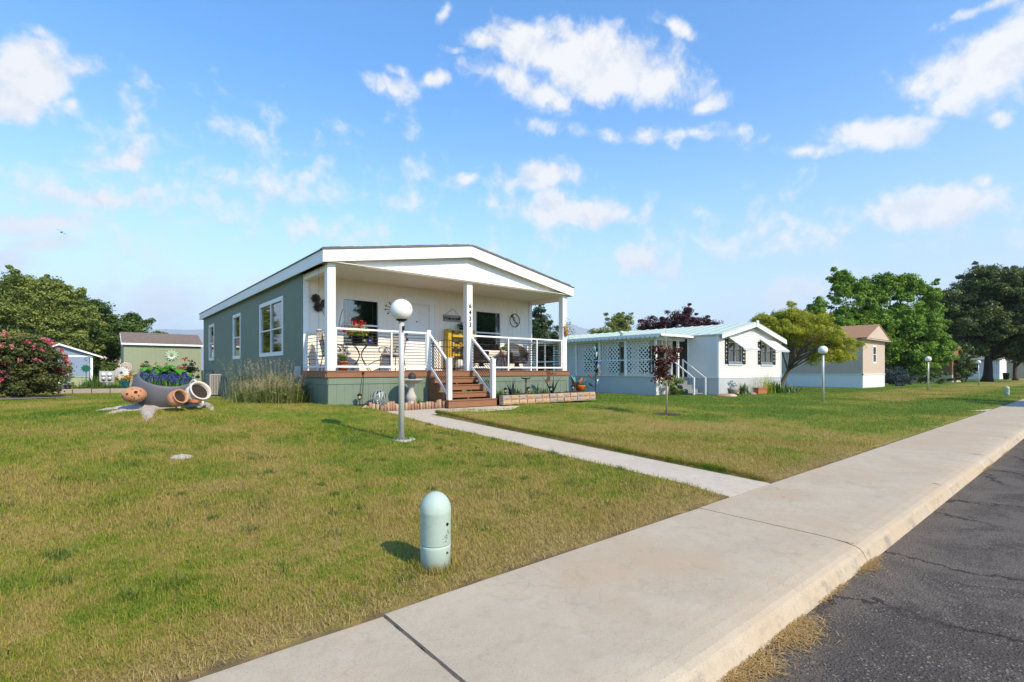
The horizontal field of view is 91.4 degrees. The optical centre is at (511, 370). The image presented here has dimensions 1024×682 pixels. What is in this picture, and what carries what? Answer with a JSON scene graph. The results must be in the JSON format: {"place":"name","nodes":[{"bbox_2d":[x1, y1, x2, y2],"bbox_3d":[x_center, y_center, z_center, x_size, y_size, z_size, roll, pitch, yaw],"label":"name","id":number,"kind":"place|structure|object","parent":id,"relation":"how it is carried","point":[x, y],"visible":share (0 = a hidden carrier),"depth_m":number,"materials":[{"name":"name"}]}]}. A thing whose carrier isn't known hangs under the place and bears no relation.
{"place":"outdoors","nodes":[
{"label":"outdoors","id":0,"kind":"place"},
{"bbox_2d":[144,324,597,369],"bbox_3d":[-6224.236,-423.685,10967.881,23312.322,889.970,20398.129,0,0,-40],"label":"hills","id":1,"kind":"structure","parent":0,"point":[577,330],"depth_m":8546.24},
{"bbox_2d":[0,371,1023,681],"bbox_3d":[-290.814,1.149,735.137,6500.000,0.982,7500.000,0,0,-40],"label":"ground","id":2,"kind":"structure","parent":0,"point":[252,653],"depth_m":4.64,"materials":[{"name":"green plant"}]},
{"bbox_2d":[0,396,76,399],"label":"soil","id":3,"kind":"structure","parent":2,"relation":"on","point":[19,397],"depth_m":17.10,"materials":[{"name":"brown soil"}]},
{"bbox_2d":[0,330,76,397],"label":"rose bush","id":4,"kind":"object","parent":3,"relation":"on","point":[26,365],"visible":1,"depth_m":17.17,"materials":[{"name":"green plant"}]},
{"bbox_2d":[0,264,106,352],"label":"maple tree","id":5,"kind":"object","parent":2,"relation":"on","point":[45,305],"visible":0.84,"depth_m":46.09,"materials":[{"name":"green plant"}]},
{"bbox_2d":[45,343,101,382],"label":"garage shed","id":6,"kind":"structure","parent":2,"relation":"on","point":[76,356],"depth_m":39.25,"materials":[{"name":"blue"}]},
{"bbox_2d":[71,376,88,385],"bbox_3d":[-21.868,0.627,25.316,0.740,0.670,0.540,0,0,-40],"label":"storage box","id":7,"kind":"object","parent":2,"relation":"on","point":[77,379],"visible":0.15,"depth_m":25.11,"materials":[{"name":"green plastic"}]},
{"bbox_2d":[73,389,90,392],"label":"edging block","id":8,"kind":"structure","parent":2,"relation":"on","point":[81,390],"depth_m":21.25,"materials":[{"name":"beige concrete"}]},
{"bbox_2d":[92,389,109,392],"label":"edging block","id":9,"kind":"structure","parent":2,"relation":"on","point":[100,390],"depth_m":21.67,"materials":[{"name":"beige concrete"}]},
{"bbox_2d":[93,356,120,379],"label":"shrub","id":10,"kind":"object","parent":2,"relation":"on","point":[109,365],"visible":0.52,"depth_m":43.82,"materials":[{"name":"green plant"}]},
{"bbox_2d":[74,294,155,379],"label":"maple tree","id":11,"kind":"object","parent":2,"relation":"on","point":[108,334],"visible":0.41,"depth_m":51.33,"materials":[{"name":"green plant"}]},
{"bbox_2d":[110,388,125,392],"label":"edging block","id":12,"kind":"structure","parent":2,"relation":"on","point":[116,390],"depth_m":22.07,"materials":[{"name":"beige concrete"}]},
{"bbox_2d":[96,402,213,420],"bbox_3d":[-7.125,0.707,9.954,1.878,0.281,4.199,0,0,-40],"label":"tree stump","id":13,"kind":"object","parent":2,"relation":"on","point":[147,410],"visible":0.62,"depth_m":8.99,"materials":[{"name":"grey wood"}]},
{"bbox_2d":[121,387,146,402],"bbox_3d":[-6.685,0.425,8.849,0.370,0.289,0.372,0,0,-40],"label":"clay ball","id":14,"kind":"object","parent":13,"relation":"on","point":[134,394],"visible":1,"depth_m":8.73,"materials":[{"name":"ceramic"}]},
{"bbox_2d":[131,364,193,407],"bbox_3d":[-6.633,0.337,9.554,1.025,0.929,1.015,0,0,-40],"label":"bowl planter","id":15,"kind":"object","parent":13,"relation":"on","point":[158,384],"visible":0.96,"depth_m":9.32,"materials":[{"name":"grey stone"}]},
{"bbox_2d":[166,389,188,406],"bbox_3d":[-5.991,0.487,8.943,0.328,0.327,0.302,0,0,28],"label":"clay pot","id":16,"kind":"object","parent":13,"relation":"on","point":[177,398],"visible":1,"depth_m":8.89,"materials":[{"name":"ceramic"}]},
{"bbox_2d":[185,379,210,407],"bbox_3d":[-5.886,0.430,9.342,0.434,0.541,0.398,0,0,28],"label":"clay pot","id":17,"kind":"object","parent":13,"relation":"on","point":[198,392],"visible":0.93,"depth_m":9.29,"materials":[{"name":"ceramic"}]},
{"bbox_2d":[119,332,202,385],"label":"garden shed","id":18,"kind":"structure","parent":2,"relation":"on","point":[137,349],"depth_m":28.03,"materials":[{"name":"green wood"}]},
{"bbox_2d":[165,349,178,360],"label":"metal daisy","id":19,"kind":"object","parent":18,"relation":"attached to","point":[171,356],"visible":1,"depth_m":28.18,"materials":[{"name":"white metal"}]},
{"bbox_2d":[170,454,193,458],"bbox_3d":[-4.108,1.070,6.220,0.255,0.069,0.196,0,0,9],"label":"stone","id":20,"kind":"object","parent":2,"relation":"on","point":[182,456],"visible":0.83,"depth_m":6.18,"materials":[{"name":"grey stone"}]},
{"bbox_2d":[206,374,234,396],"bbox_3d":[-11.041,0.557,18.934,0.920,0.870,0.920,0,0,-40],"label":"air conditioner","id":21,"kind":"object","parent":2,"relation":"on","point":[210,380],"visible":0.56,"depth_m":18.57,"materials":[{"name":"metal"}]},
{"bbox_2d":[211,353,259,398],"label":"ornamental grass","id":22,"kind":"object","parent":2,"relation":"on","point":[237,377],"depth_m":16.32,"materials":[{"name":"green plant"}]},
{"bbox_2d":[218,377,271,402],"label":"ornamental grass","id":23,"kind":"object","parent":2,"relation":"on","point":[240,396],"depth_m":12.88,"materials":[{"name":"green plant"}]},
{"bbox_2d":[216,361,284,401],"bbox_3d":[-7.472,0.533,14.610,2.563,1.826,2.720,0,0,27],"label":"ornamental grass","id":24,"kind":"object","parent":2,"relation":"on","point":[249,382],"depth_m":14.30,"materials":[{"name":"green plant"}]},
{"bbox_2d":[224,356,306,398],"bbox_3d":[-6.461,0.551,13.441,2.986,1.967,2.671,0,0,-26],"label":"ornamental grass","id":25,"kind":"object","parent":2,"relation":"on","point":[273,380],"depth_m":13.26,"materials":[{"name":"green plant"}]},
{"bbox_2d":[235,368,312,403],"bbox_3d":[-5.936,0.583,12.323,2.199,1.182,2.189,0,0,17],"label":"ornamental grass","id":26,"kind":"object","parent":2,"relation":"on","point":[273,393],"depth_m":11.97,"materials":[{"name":"green plant"}]},
{"bbox_2d":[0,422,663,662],"bbox_3d":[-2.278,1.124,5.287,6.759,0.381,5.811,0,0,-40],"label":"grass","id":27,"kind":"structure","parent":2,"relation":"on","point":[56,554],"depth_m":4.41,"materials":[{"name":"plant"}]},
{"bbox_2d":[199,244,574,407],"bbox_3d":[-6.542,-1.202,20.909,8.630,4.905,18.620,0,0,-40],"label":"manufactured home","id":28,"kind":"object","parent":2,"relation":"on","point":[484,294],"visible":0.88,"depth_m":14.70,"materials":[{"name":"green"}]},
{"bbox_2d":[209,324,213,360],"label":"window","id":29,"kind":"structure","parent":28,"relation":"in","point":[211,327],"depth_m":23.75,"materials":[{"name":"white glass"}]},
{"bbox_2d":[233,312,240,358],"bbox_3d":[-10.505,-1.330,19.569,0.504,1.776,1.377,0,0,-40],"label":"window","id":30,"kind":"structure","parent":28,"relation":"in","point":[237,317],"depth_m":19.51,"materials":[{"name":"white plastic"}]},
{"bbox_2d":[259,296,282,356],"bbox_3d":[-7.409,-1.333,15.881,0.504,1.779,2.732,0,0,-40],"label":"window","id":31,"kind":"structure","parent":28,"relation":"in","point":[270,312],"depth_m":15.72,"materials":[{"name":"glass"}]},
{"bbox_2d":[311,294,324,315],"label":"metal flowers","id":32,"kind":"object","parent":28,"relation":"attached to","point":[318,306],"visible":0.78,"depth_m":13.54,"materials":[{"name":"brown metal"}]},
{"bbox_2d":[318,331,345,370],"bbox_3d":[-4.785,-0.533,13.226,0.644,1.064,0.588,0,0,-31],"label":"patio chair","id":33,"kind":"object","parent":28,"relation":"on","point":[323,342],"visible":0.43,"depth_m":13.09,"materials":[{"name":"metal"}]},
{"bbox_2d":[337,353,348,370],"bbox_3d":[-4.249,-0.244,12.549,0.517,0.485,0.534,0,0,-23],"label":"potted spider plant","id":34,"kind":"object","parent":28,"relation":"on","point":[342,357],"visible":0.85,"depth_m":12.48,"materials":[{"name":"green plant"}]},
{"bbox_2d":[337,292,383,352],"bbox_3d":[-4.498,-1.365,14.579,1.380,1.650,0.506,0,0,-40],"label":"window","id":35,"kind":"structure","parent":28,"relation":"in","point":[369,309],"depth_m":14.72,"materials":[{"name":"white plastic"}]},
{"bbox_2d":[345,343,376,370],"bbox_3d":[-4.101,-0.360,13.531,0.840,0.730,0.840,0,0,-40],"label":"bistro table","id":36,"kind":"object","parent":28,"relation":"on","point":[359,344],"visible":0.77,"depth_m":13.44,"materials":[{"name":"metal"}]},
{"bbox_2d":[342,319,369,342],"bbox_3d":[-4.130,-1.051,13.359,0.740,0.652,0.748,0,0,-40],"label":"geranium pot","id":37,"kind":"object","parent":36,"relation":"on","point":[359,325],"visible":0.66,"depth_m":13.31,"materials":[{"name":"black plant"}]},
{"bbox_2d":[378,335,406,370],"bbox_3d":[-3.393,-0.533,14.281,0.588,1.064,0.644,0,0,21],"label":"patio chair","id":38,"kind":"object","parent":28,"relation":"on","point":[395,352],"visible":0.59,"depth_m":14.38,"materials":[{"name":"metal"}]},
{"bbox_2d":[405,305,428,369],"bbox_3d":[-2.958,-1.036,15.598,0.850,2.027,0.115,0,0,-40],"label":"door","id":39,"kind":"structure","parent":28,"relation":"in","point":[418,321],"depth_m":15.62,"materials":[{"name":"white plastic"}]},
{"bbox_2d":[432,340,463,369],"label":"garden gate","id":40,"kind":"structure","parent":28,"relation":"attached to","point":[457,347],"depth_m":14.43,"materials":[{"name":"black metal"}]},
{"bbox_2d":[443,309,460,321],"bbox_3d":[-1.962,-1.820,16.371,0.704,0.426,0.031,0,0,-40],"label":"welcome sign","id":41,"kind":"object","parent":28,"relation":"attached to","point":[452,318],"visible":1,"depth_m":16.35,"materials":[{"name":"grey wood"}]},
{"bbox_2d":[455,359,462,370],"bbox_3d":[-1.655,-0.183,15.950,0.306,0.360,0.294,0,0,-40],"label":"flower pot","id":42,"kind":"object","parent":28,"relation":"on","point":[459,365],"visible":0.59,"depth_m":15.84,"materials":[{"name":"white ceramic"}]},
{"bbox_2d":[444,329,474,370],"bbox_3d":[-1.689,-0.673,16.350,1.040,1.340,0.305,0,0,-40],"label":"plant shelf","id":43,"kind":"object","parent":28,"relation":"on","point":[447,335],"visible":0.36,"depth_m":16.08,"materials":[{"name":"yellow paint"}]},
{"bbox_2d":[472,344,490,370],"bbox_3d":[-1.030,-0.483,16.141,0.815,0.960,0.888,0,0,-2],"label":"wicker chair","id":44,"kind":"object","parent":28,"relation":"on","point":[486,352],"visible":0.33,"depth_m":15.80,"materials":[{"name":"brown wicker"}]},
{"bbox_2d":[473,306,503,354],"bbox_3d":[-0.975,-1.365,17.537,1.380,1.650,0.506,0,0,-40],"label":"window","id":45,"kind":"structure","parent":28,"relation":"in","point":[486,321],"depth_m":17.71,"materials":[{"name":"white plastic"}]},
{"bbox_2d":[504,343,529,370],"bbox_3d":[0.146,-0.483,17.172,0.888,0.960,0.815,0,0,-34],"label":"wicker chair","id":46,"kind":"object","parent":28,"relation":"on","point":[518,358],"visible":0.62,"depth_m":17.11,"materials":[{"name":"wicker"}]},
{"bbox_2d":[561,317,574,340],"bbox_3d":[1.961,-1.395,17.202,0.719,0.880,0.533,0,0,-40],"label":"hanging basket","id":47,"kind":"object","parent":28,"relation":"attached to","point":[566,329],"visible":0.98,"depth_m":17.14,"materials":[{"name":"orange wicker"}]},
{"bbox_2d":[390,299,414,441],"bbox_3d":[-1.714,0.007,7.907,0.402,2.280,0.375,0,0,-40],"label":"street lamp","id":48,"kind":"object","parent":2,"relation":"on","point":[401,310],"visible":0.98,"depth_m":7.86,"materials":[{"name":"white metal"}]},
{"bbox_2d":[392,436,460,574],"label":"grass","id":49,"kind":"structure","parent":2,"relation":"on","point":[417,560],"depth_m":3.23,"materials":[{"name":"green plant"}]},
{"bbox_2d":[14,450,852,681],"bbox_3d":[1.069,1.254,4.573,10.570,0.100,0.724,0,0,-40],"label":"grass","id":50,"kind":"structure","parent":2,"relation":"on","point":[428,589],"depth_m":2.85,"materials":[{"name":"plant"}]},
{"bbox_2d":[420,491,450,572],"bbox_3d":[-0.504,1.082,3.299,0.207,0.569,0.205,0,0,30],"label":"utility pedestal","id":51,"kind":"object","parent":2,"relation":"on","point":[435,527],"visible":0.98,"depth_m":3.22,"materials":[{"name":"plastic"}]},
{"bbox_2d":[353,391,588,407],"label":"soil","id":52,"kind":"structure","parent":2,"relation":"on","point":[496,396],"depth_m":15.30,"materials":[{"name":"brown soil"}]},
{"bbox_2d":[370,389,386,405],"bbox_3d":[-3.309,0.670,12.394,0.410,0.411,0.409,0,0,-40],"label":"hoop sphere","id":53,"kind":"object","parent":52,"relation":"on","point":[381,392],"visible":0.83,"depth_m":12.31,"materials":[{"name":"metal"}]},
{"bbox_2d":[398,379,422,403],"bbox_3d":[-2.593,0.550,12.839,0.636,0.680,0.636,0,0,-40],"label":"bird bath","id":54,"kind":"object","parent":52,"relation":"on","point":[411,397],"visible":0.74,"depth_m":12.73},
{"bbox_2d":[571,376,587,390],"bbox_3d":[2.342,0.441,17.713,0.824,0.578,0.513,0,0,-40],"label":"planter","id":55,"kind":"object","parent":52,"relation":"on","point":[578,383],"visible":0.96,"depth_m":17.62,"materials":[{"name":"orange ceramic"}]},
{"bbox_2d":[0,382,1023,446],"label":"grass","id":56,"kind":"structure","parent":2,"relation":"on","point":[350,407],"depth_m":12.59,"materials":[{"name":"green plant"}]},
{"bbox_2d":[531,304,556,371],"bbox_3d":[1.728,-1.966,32.940,3.187,6.485,3.442,0,0,-40],"label":"cedar tree","id":57,"kind":"object","parent":2,"relation":"on","point":[540,328],"visible":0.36,"depth_m":32.48,"materials":[{"name":"green plant"}]},
{"bbox_2d":[549,325,558,339],"bbox_3d":[2.899,-0.919,34.143,2.240,4.333,2.726,0,0,-40],"label":"cedar tree","id":58,"kind":"object","parent":2,"relation":"on","point":[555,336],"visible":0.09,"depth_m":33.75,"materials":[{"name":"green plant"}]},
{"bbox_2d":[387,405,769,496],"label":"walkway","id":59,"kind":"structure","parent":2,"relation":"on","point":[728,485],"depth_m":7.07,"materials":[{"name":"concrete"}]},
{"bbox_2d":[588,347,600,397],"bbox_3d":[3.399,0.074,20.375,0.768,2.111,0.440,0,0,-40],"label":"bottle tree","id":60,"kind":"object","parent":2,"relation":"on","point":[599,371],"visible":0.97,"depth_m":20.37,"materials":[{"name":"glass"}]},
{"bbox_2d":[435,410,769,481],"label":"grass","id":61,"kind":"structure","parent":2,"relation":"on","point":[647,454],"depth_m":7.52,"materials":[{"name":"green plant"}]},
{"bbox_2d":[587,328,617,333],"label":"elm tree","id":62,"kind":"object","parent":2,"relation":"on","point":[601,330],"visible":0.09,"depth_m":53.75,"materials":[{"name":"green plant"}]},
{"bbox_2d":[602,312,639,331],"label":"elm tree","id":63,"kind":"object","parent":2,"relation":"on","point":[620,320],"visible":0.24,"depth_m":55.55,"materials":[{"name":"green plant"}]},
{"bbox_2d":[532,320,789,394],"bbox_3d":[6.962,-0.610,30.890,10.250,4.020,16.040,0,0,-40],"label":"manufactured home","id":64,"kind":"object","parent":2,"relation":"on","point":[713,359],"visible":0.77,"depth_m":25.65,"materials":[{"name":"white"}]},
{"bbox_2d":[582,346,601,373],"bbox_3d":[4.993,-0.615,30.177,0.504,1.730,1.600,0,0,-40],"label":"window","id":65,"kind":"structure","parent":64,"relation":"in","point":[596,358],"depth_m":30.11,"materials":[{"name":"white plastic"}]},
{"bbox_2d":[607,345,632,374],"bbox_3d":[6.311,-0.615,28.607,0.504,1.730,1.900,0,0,-40],"label":"window","id":66,"kind":"structure","parent":64,"relation":"in","point":[621,347],"depth_m":28.85,"materials":[{"name":"glass"}]},
{"bbox_2d":[637,343,665,374],"bbox_3d":[7.661,-0.615,26.998,0.504,1.730,1.900,0,0,-40],"label":"window","id":67,"kind":"structure","parent":64,"relation":"in","point":[650,368],"depth_m":27.45,"materials":[{"name":"white plastic"}]},
{"bbox_2d":[674,339,686,376],"bbox_3d":[8.651,-0.645,25.590,0.040,1.930,0.830,0,0,-40],"label":"door","id":68,"kind":"structure","parent":64,"relation":"in","point":[683,355],"depth_m":25.50,"materials":[{"name":"white"}]},
{"bbox_2d":[728,343,742,365],"bbox_3d":[11.025,-0.890,25.204,1.600,1.260,0.535,0,0,-40],"label":"window","id":69,"kind":"structure","parent":64,"relation":"in","point":[735,357],"depth_m":25.04,"materials":[{"name":"grey glass"}]},
{"bbox_2d":[761,344,772,365],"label":"window","id":70,"kind":"structure","parent":64,"relation":"in","point":[766,358],"depth_m":27.33,"materials":[{"name":"grey glass"}]},
{"bbox_2d":[642,340,682,415],"bbox_3d":[3.905,-0.006,12.885,1.146,2.350,0.996,0,0,-40],"label":"red sapling","id":71,"kind":"object","parent":2,"relation":"on","point":[657,362],"visible":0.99,"depth_m":12.80,"materials":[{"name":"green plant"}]},
{"bbox_2d":[661,374,684,394],"bbox_3d":[7.570,0.723,23.514,1.136,1.143,1.117,0,0,4],"label":"shrub","id":72,"kind":"object","parent":2,"relation":"on","point":[674,389],"visible":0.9,"depth_m":23.38,"materials":[{"name":"green plant"}]},
{"bbox_2d":[633,303,722,330],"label":"plum tree","id":73,"kind":"object","parent":2,"relation":"on","point":[682,319],"visible":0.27,"depth_m":45.30,"materials":[{"name":"purple plant"}]},
{"bbox_2d":[727,380,738,394],"bbox_3d":[10.305,0.785,23.355,0.536,0.735,0.519,0,0,-40],"label":"flower pot","id":74,"kind":"object","parent":2,"relation":"on","point":[731,390],"visible":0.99,"depth_m":23.24,"materials":[{"name":"white ceramic"}]},
{"bbox_2d":[735,382,751,394],"bbox_3d":[11.226,0.847,24.232,1.017,0.706,1.024,0,0,-40],"label":"yucca","id":75,"kind":"object","parent":2,"relation":"on","point":[743,389],"visible":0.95,"depth_m":24.09,"materials":[{"name":"green plant"}]},
{"bbox_2d":[753,387,766,393],"bbox_3d":[12.542,1.005,25.286,0.980,0.320,0.300,0,0,-40],"label":"planter","id":76,"kind":"object","parent":2,"relation":"on","point":[759,390],"visible":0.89,"depth_m":25.06,"materials":[{"name":"ceramic"}]},
{"bbox_2d":[752,371,776,393],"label":"tall flowers","id":77,"kind":"object","parent":2,"relation":"on","point":[764,384],"visible":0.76,"depth_m":25.82,"materials":[{"name":"green plant"}]},
{"bbox_2d":[769,379,794,392],"bbox_3d":[13.992,0.789,26.298,1.272,0.754,1.625,0,0,-40],"label":"yucca","id":78,"kind":"object","parent":2,"relation":"on","point":[777,387],"visible":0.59,"depth_m":26.22,"materials":[{"name":"green plant"}]},
{"bbox_2d":[780,384,803,392],"bbox_3d":[15.066,0.931,27.318,1.298,0.587,1.957,0,0,-40],"label":"yucca","id":79,"kind":"object","parent":2,"relation":"on","point":[789,389],"visible":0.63,"depth_m":27.06,"materials":[{"name":"green plant"}]},
{"bbox_2d":[747,300,867,386],"bbox_3d":[18.875,-1.580,31.753,7.596,5.952,3.736,0,0,-4],"label":"locust tree","id":80,"kind":"object","parent":2,"relation":"on","point":[790,325],"visible":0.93,"depth_m":31.45,"materials":[{"name":"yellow plant"}]},
{"bbox_2d":[802,296,829,315],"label":"elm tree","id":81,"kind":"object","parent":2,"relation":"on","point":[817,305],"visible":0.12,"depth_m":59.52,"materials":[{"name":"green plant"}]},
{"bbox_2d":[818,346,827,400],"bbox_3d":[12.464,0.137,20.039,0.344,2.270,0.344,0,0,33],"label":"street lamp","id":82,"kind":"object","parent":2,"relation":"on","point":[822,350],"visible":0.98,"depth_m":20.00,"materials":[{"name":"white metal"}]},
{"bbox_2d":[758,324,890,387],"bbox_3d":[21.857,-1.075,45.349,6.200,4.950,19.050,0,0,-40],"label":"manufactured home","id":83,"kind":"object","parent":2,"relation":"on","point":[866,369],"visible":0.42,"depth_m":38.18,"materials":[{"name":"beige"}]},
{"bbox_2d":[873,345,876,362],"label":"window","id":84,"kind":"structure","parent":83,"relation":"in","point":[874,347],"depth_m":38.50,"materials":[{"name":"white glass"}]},
{"bbox_2d":[823,266,961,382],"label":"maple tree","id":85,"kind":"object","parent":2,"relation":"on","point":[917,336],"visible":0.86,"depth_m":50.99,"materials":[{"name":"green plant"}]},
{"bbox_2d":[885,366,917,385],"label":"spruce shrub","id":86,"kind":"object","parent":2,"relation":"on","point":[896,380],"visible":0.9,"depth_m":41.26,"materials":[{"name":"green plant"}]},
{"bbox_2d":[890,366,954,383],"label":"shrub","id":87,"kind":"object","parent":2,"relation":"on","point":[932,376],"visible":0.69,"depth_m":49.44,"materials":[{"name":"green plant"}]},
{"bbox_2d":[890,347,962,381],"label":"manufactured home","id":88,"kind":"object","parent":2,"relation":"on","point":[950,368],"visible":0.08,"depth_m":55.58,"materials":[{"name":"brown"}]},
{"bbox_2d":[925,356,931,389],"bbox_3d":[27.088,0.200,32.538,0.344,2.270,0.344,0,0,33],"label":"street lamp","id":89,"kind":"object","parent":2,"relation":"on","point":[928,359],"visible":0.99,"depth_m":32.50,"materials":[{"name":"white metal"}]},
{"bbox_2d":[953,352,978,381],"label":"shrub","id":90,"kind":"object","parent":2,"relation":"on","point":[961,368],"visible":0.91,"depth_m":55.17,"materials":[{"name":"green plant"}]},
{"bbox_2d":[917,261,1023,381],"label":"elm tree","id":91,"kind":"object","parent":2,"relation":"on","point":[976,299],"visible":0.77,"depth_m":57.15,"materials":[{"name":"green plant"}]},
{"bbox_2d":[961,354,1008,378],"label":"manufactured home","id":92,"kind":"object","parent":2,"relation":"on","point":[999,367],"visible":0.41,"depth_m":76.34,"materials":[{"name":"white"}]},
{"bbox_2d":[984,352,1021,380],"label":"elm tree","id":93,"kind":"object","parent":2,"relation":"on","point":[1015,371],"visible":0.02,"depth_m":65.79,"materials":[{"name":"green plant"}]},
{"bbox_2d":[1006,360,1023,377],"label":"manufactured home","id":94,"kind":"object","parent":2,"relation":"on","point":[1009,367],"visible":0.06,"depth_m":90.80,"materials":[{"name":"beige"}]},
{"bbox_2d":[0,0,1023,331],"label":"sky","id":95,"kind":"structure","parent":0,"point":[645,158],"materials":[{"name":"blue"}]},
{"bbox_2d":[190,399,1023,681],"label":"sidewalk","id":96,"kind":"structure","parent":0,"point":[714,591],"depth_m":2.96,"materials":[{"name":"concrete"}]},
{"bbox_2d":[723,439,1023,681],"bbox_3d":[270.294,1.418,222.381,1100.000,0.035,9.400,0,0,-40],"label":"road","id":97,"kind":"structure","parent":0,"point":[977,605],"depth_m":3.03,"materials":[{"name":"grey asphalt"}]},
{"bbox_2d":[716,448,1011,681],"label":"clippings","id":98,"kind":"object","parent":97,"relation":"on","point":[784,632],"visible":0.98,"depth_m":2.60,"materials":[{"name":"plant"}]},
{"bbox_2d":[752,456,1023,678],"bbox_3d":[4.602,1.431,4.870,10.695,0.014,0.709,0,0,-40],"label":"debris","id":99,"kind":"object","parent":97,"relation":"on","point":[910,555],"visible":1,"depth_m":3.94,"materials":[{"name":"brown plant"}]},
{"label":"soil","id":100,"kind":"structure","parent":0,"visible":0},
{"bbox_2d":[64,362,75,388],"bbox_3d":[-20.595,0.333,23.213,0.539,1.461,0.564,0,0,-40],"label":"cypress","id":101,"kind":"object","parent":100,"relation":"on","point":[70,376],"visible":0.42,"depth_m":23.23,"materials":[{"name":"green plant"}]},
{"bbox_2d":[81,357,90,382],"bbox_3d":[-19.769,0.186,23.203,0.388,1.652,0.063,0,0,-40],"label":"flower","id":102,"kind":"object","parent":100,"relation":"on","point":[86,368],"visible":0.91,"depth_m":23.20,"materials":[{"name":"teal metal"}]},
{"bbox_2d":[90,380,109,388],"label":"bed plant","id":103,"kind":"object","parent":100,"relation":"on","point":[101,385],"visible":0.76,"depth_m":22.06,"materials":[{"name":"green plant"}]},
{"bbox_2d":[99,371,114,384],"bbox_3d":[-18.577,0.536,22.934,0.540,1.053,0.221,0,0,-40],"label":"meter cabinet","id":104,"kind":"object","parent":100,"relation":"on","point":[104,376],"visible":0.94,"depth_m":22.91,"materials":[{"name":"white plastic"}]},
{"bbox_2d":[114,367,128,378],"bbox_3d":[-18.352,0.400,23.499,0.620,1.223,0.085,0,0,-40],"label":"wind spinner","id":105,"kind":"object","parent":100,"relation":"on","point":[122,369],"visible":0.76,"depth_m":23.46,"materials":[{"name":"white metal"}]},
{"bbox_2d":[111,373,133,387],"bbox_3d":[-17.889,0.458,23.066,1.189,0.769,1.028,0,0,-40],"label":"flower pot","id":106,"kind":"object","parent":100,"relation":"on","point":[123,382],"visible":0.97,"depth_m":23.00,"materials":[{"name":"teal ceramic"}]},
{"bbox_2d":[122,361,150,380],"bbox_3d":[-18.857,0.279,25.467,1.747,1.584,1.426,0,0,-40],"label":"rose bush","id":107,"kind":"object","parent":100,"relation":"on","point":[142,366],"visible":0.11,"depth_m":25.32,"materials":[{"name":"green plant"}]},
{"bbox_2d":[176,357,199,377],"bbox_3d":[-17.261,0.163,26.519,1.222,1.813,1.381,0,0,-40],"label":"rose bush","id":108,"kind":"object","parent":100,"relation":"on","point":[191,369],"visible":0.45,"depth_m":26.36,"materials":[{"name":"green plant"}]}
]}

